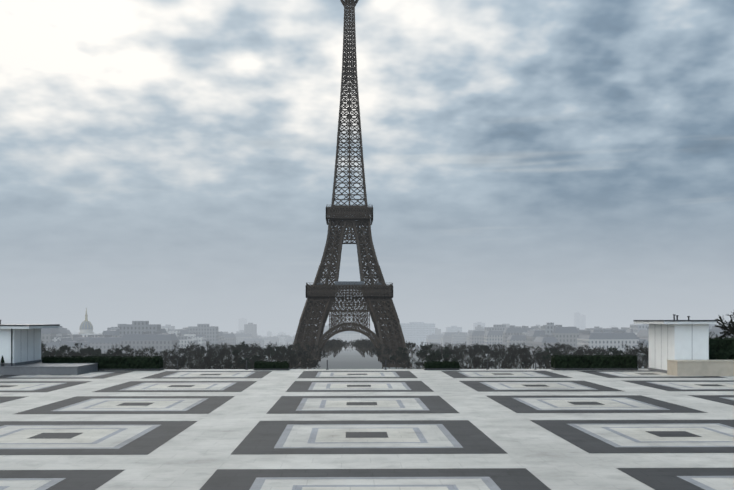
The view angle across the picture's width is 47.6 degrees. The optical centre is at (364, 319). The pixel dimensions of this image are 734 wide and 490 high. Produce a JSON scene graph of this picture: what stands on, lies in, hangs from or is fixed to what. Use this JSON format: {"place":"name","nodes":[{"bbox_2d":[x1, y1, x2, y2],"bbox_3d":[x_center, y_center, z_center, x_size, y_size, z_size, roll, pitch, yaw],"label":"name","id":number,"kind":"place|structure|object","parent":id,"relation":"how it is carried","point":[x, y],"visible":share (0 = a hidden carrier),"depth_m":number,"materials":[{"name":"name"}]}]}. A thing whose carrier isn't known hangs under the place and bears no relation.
{"place":"outdoors","nodes":[
{"label":"outdoors","id":0,"kind":"place"},
{"bbox_2d":[0,369,733,489],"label":"plaza terrace","id":1,"kind":"structure","parent":0,"point":[367,429],"depth_m":25.56,"materials":[{"name":"white stone"}]},
{"bbox_2d":[0,362,97,374],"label":"plinth","id":2,"kind":"structure","parent":1,"relation":"on","point":[40,368],"depth_m":51.37,"materials":[{"name":"grey stone"}]},
{"bbox_2d":[0,320,59,365],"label":"kiosk","id":3,"kind":"object","parent":2,"relation":"on","point":[20,344],"visible":1,"depth_m":53.06,"materials":[{"name":"white paint"}]},
{"bbox_2d":[42,356,163,370],"bbox_3d":[-17.638,2.915,56.137,7.990,0.977,1.294,0,0,-1],"label":"hedge","id":4,"kind":"object","parent":1,"relation":"on","point":[130,363],"visible":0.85,"depth_m":55.60,"materials":[{"name":"green plant"}]},
{"bbox_2d":[254,361,289,369],"bbox_3d":[-6.311,3.095,56.492,2.419,0.617,0.974,0,0,-1],"label":"hedge","id":5,"kind":"object","parent":1,"relation":"on","point":[270,365],"visible":1,"depth_m":56.09,"materials":[{"name":"green plant"}]},
{"bbox_2d":[423,361,459,369],"bbox_3d":[5.231,3.095,56.715,2.445,0.616,0.968,0,0,-1],"label":"hedge","id":6,"kind":"object","parent":1,"relation":"on","point":[439,365],"visible":1,"depth_m":56.30,"materials":[{"name":"green plant"}]},
{"bbox_2d":[550,355,637,369],"bbox_3d":[15.650,2.894,56.768,5.778,1.018,1.294,0,0,-1],"label":"hedge","id":7,"kind":"object","parent":1,"relation":"on","point":[593,362],"visible":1,"depth_m":56.21,"materials":[{"name":"green plant"}]},
{"bbox_2d":[633,314,716,372],"bbox_3d":[20.059,1.519,54.026,3.340,3.768,5.390,0,0,-1],"label":"kiosk","id":8,"kind":"object","parent":1,"relation":"on","point":[677,339],"visible":0.81,"depth_m":51.92,"materials":[{"name":"white paint"}]},
{"bbox_2d":[667,360,733,375],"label":"stone base","id":9,"kind":"object","parent":1,"relation":"on","point":[700,367],"visible":0.9,"depth_m":50.22,"materials":[{"name":"beige stone"}]},
{"bbox_2d":[709,337,733,359],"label":"tall hedge","id":10,"kind":"object","parent":1,"relation":"on","point":[721,349],"visible":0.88,"depth_m":53.13,"materials":[{"name":"green plant"}]},
{"bbox_2d":[0,0,733,323],"label":"sky","id":11,"kind":"structure","parent":0,"point":[162,161],"materials":[{"name":"grey"}]},
{"bbox_2d":[60,324,718,368],"bbox_3d":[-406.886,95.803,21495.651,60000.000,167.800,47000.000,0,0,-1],"label":"ground","id":12,"kind":"structure","parent":0,"point":[349,359],"depth_m":11920.16,"materials":[{"name":"grey"}]},
{"bbox_2d":[78,308,93,334],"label":"dome","id":13,"kind":"structure","parent":12,"relation":"on","point":[86,326],"depth_m":2174.87,"materials":[{"name":"grey stone"}]},
{"bbox_2d":[41,341,648,368],"bbox_3d":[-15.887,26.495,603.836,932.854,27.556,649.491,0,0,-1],"label":"garden trees","id":14,"kind":"object","parent":12,"relation":"on","point":[291,356],"visible":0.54,"depth_m":451.83,"materials":[{"name":"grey plant"}]},
{"bbox_2d":[292,0,411,366],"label":"lattice tower","id":15,"kind":"structure","parent":12,"relation":"on","point":[322,296],"depth_m":602.64,"materials":[{"name":"grey metal"}]},
{"bbox_2d":[314,337,407,357],"bbox_3d":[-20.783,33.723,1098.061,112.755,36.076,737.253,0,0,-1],"label":"distant trees","id":16,"kind":"object","parent":12,"relation":"on","point":[333,346],"visible":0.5,"depth_m":799.22,"materials":[{"name":"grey plant"}]},
{"bbox_2d":[41,312,733,368],"bbox_3d":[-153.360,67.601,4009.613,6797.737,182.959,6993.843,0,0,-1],"label":"city buildings","id":17,"kind":"structure","parent":12,"relation":"on","point":[136,335],"depth_m":651.09,"materials":[{"name":"grey stone"}]},
{"bbox_2d":[632,312,733,358],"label":"trees","id":18,"kind":"object","parent":12,"relation":"on","point":[729,328],"visible":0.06,"depth_m":70.83,"materials":[{"name":"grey plant"}]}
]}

